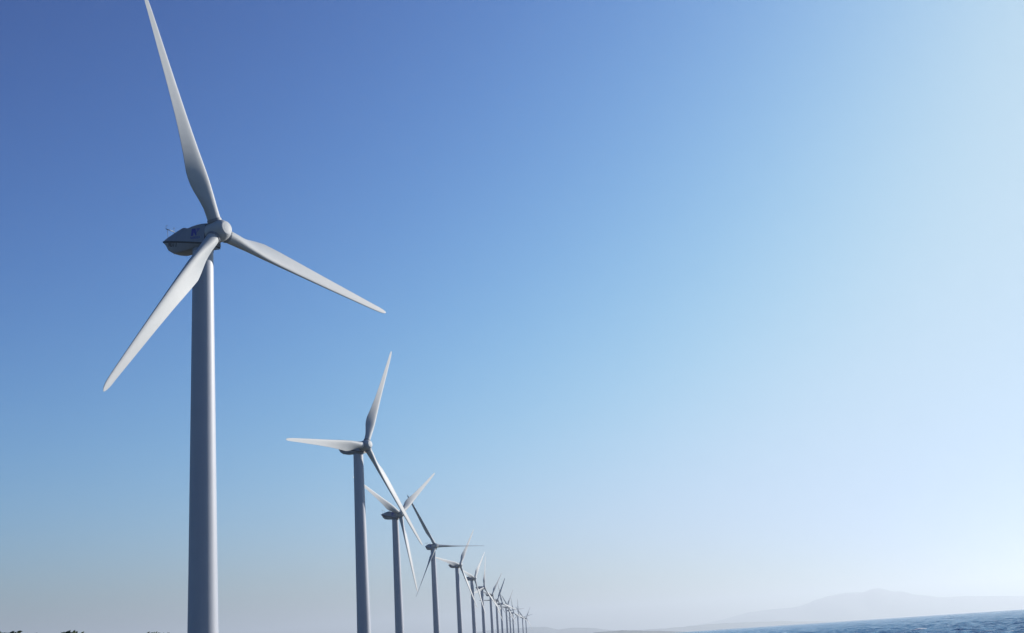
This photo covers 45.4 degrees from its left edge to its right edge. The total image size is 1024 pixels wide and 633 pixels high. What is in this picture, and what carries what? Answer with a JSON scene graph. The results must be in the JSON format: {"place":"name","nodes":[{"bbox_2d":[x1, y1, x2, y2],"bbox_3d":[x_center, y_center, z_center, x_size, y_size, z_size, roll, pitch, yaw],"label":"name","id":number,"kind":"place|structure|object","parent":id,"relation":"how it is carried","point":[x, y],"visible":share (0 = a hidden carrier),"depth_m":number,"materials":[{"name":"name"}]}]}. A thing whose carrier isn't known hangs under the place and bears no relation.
{"place":"outdoors","nodes":[
{"label":"outdoors","id":0,"kind":"place"},
{"bbox_2d":[0,0,1023,632],"label":"sky","id":1,"kind":"structure","parent":0,"point":[697,312],"materials":[{"name":"blue"}]},
{"bbox_2d":[594,630,684,632],"bbox_3d":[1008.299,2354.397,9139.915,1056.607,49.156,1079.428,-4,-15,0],"label":"headland","id":2,"kind":"structure","parent":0,"point":[624,631],"depth_m":9083.26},
{"bbox_2d":[477,620,856,632],"bbox_3d":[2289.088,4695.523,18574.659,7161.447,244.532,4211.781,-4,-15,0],"label":"hills","id":3,"kind":"structure","parent":0,"point":[719,626],"depth_m":18331.75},
{"bbox_2d":[676,609,1023,632],"bbox_3d":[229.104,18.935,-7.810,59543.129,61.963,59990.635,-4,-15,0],"label":"sea","id":4,"kind":"structure","parent":0,"point":[1009,621],"depth_m":717.12,"materials":[{"name":"liquid"}]},
{"bbox_2d":[689,588,1023,625],"bbox_3d":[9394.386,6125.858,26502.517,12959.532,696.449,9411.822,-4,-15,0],"label":"mountain","id":5,"kind":"structure","parent":0,"point":[876,603],"depth_m":25928.98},
{"bbox_3d":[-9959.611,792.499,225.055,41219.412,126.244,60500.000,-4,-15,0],"label":"ground","id":6,"kind":"structure","parent":0,"visible":0},
{"bbox_2d":[103,0,385,632],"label":"wind turbine","id":7,"kind":"object","parent":6,"relation":"on","point":[200,243],"visible":1,"depth_m":183.69,"materials":[{"name":"paint"}]},
{"bbox_2d":[286,351,422,632],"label":"wind turbine","id":8,"kind":"object","parent":6,"relation":"on","point":[357,450],"visible":1,"depth_m":389.68,"materials":[{"name":"white metal"}]},
{"bbox_2d":[353,473,434,632],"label":"wind turbine","id":9,"kind":"object","parent":6,"relation":"on","point":[395,515],"visible":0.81,"depth_m":596.52,"materials":[{"name":"white metal"}]},
{"bbox_2d":[407,495,457,632],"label":"wind turbine","id":10,"kind":"object","parent":6,"relation":"on","point":[433,546],"visible":0.98,"depth_m":802.17,"materials":[{"name":"white metal"}]},
{"bbox_2d":[436,529,477,632],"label":"wind turbine","id":11,"kind":"object","parent":6,"relation":"on","point":[455,565],"visible":0.97,"depth_m":1008.39,"materials":[{"name":"white metal"}]},
{"bbox_2d":[459,552,485,632],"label":"wind turbine","id":12,"kind":"object","parent":6,"relation":"on","point":[471,578],"visible":0.88,"depth_m":1224.44,"materials":[{"name":"white metal"}]},
{"bbox_2d":[474,557,499,632],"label":"wind turbine","id":13,"kind":"object","parent":6,"relation":"on","point":[481,588],"visible":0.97,"depth_m":1443.78,"materials":[{"name":"white metal"}]},
{"bbox_2d":[475,573,502,632],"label":"wind turbine","id":14,"kind":"object","parent":6,"relation":"on","point":[491,612],"visible":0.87,"depth_m":1669.19,"materials":[{"name":"white metal"}]},
{"bbox_2d":[479,579,507,632],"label":"wind turbine","id":15,"kind":"object","parent":6,"relation":"on","point":[497,618],"visible":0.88,"depth_m":1895.06,"materials":[{"name":"white metal"}]},
{"bbox_2d":[495,585,515,632],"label":"wind turbine","id":16,"kind":"object","parent":6,"relation":"on","point":[502,627],"visible":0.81,"depth_m":2091.26,"materials":[{"name":"white metal"}]},
{"bbox_2d":[495,590,515,632],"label":"wind turbine","id":17,"kind":"object","parent":6,"relation":"on","point":[507,629],"visible":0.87,"depth_m":2296.12,"materials":[{"name":"white metal"}]},
{"bbox_2d":[501,595,523,632],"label":"wind turbine","id":18,"kind":"object","parent":6,"relation":"on","point":[509,620],"visible":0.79,"depth_m":2570.49,"materials":[{"name":"white metal"}]},
{"bbox_2d":[508,600,524,632],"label":"wind turbine","id":19,"kind":"object","parent":6,"relation":"on","point":[513,612],"visible":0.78,"depth_m":2798.64,"materials":[{"name":"white metal"}]},
{"bbox_2d":[511,599,526,632],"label":"wind turbine","id":20,"kind":"object","parent":6,"relation":"on","point":[517,617],"visible":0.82,"depth_m":3015.07,"materials":[{"name":"white metal"}]},
{"bbox_2d":[518,608,531,632],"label":"wind turbine","id":21,"kind":"object","parent":6,"relation":"on","point":[527,620],"visible":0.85,"depth_m":3547.74,"materials":[{"name":"white metal"}]},
{"bbox_2d":[519,612,531,632],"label":"wind turbine","id":22,"kind":"object","parent":6,"relation":"on","point":[522,621],"visible":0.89,"depth_m":3395.11,"materials":[{"name":"white metal"}]}
]}

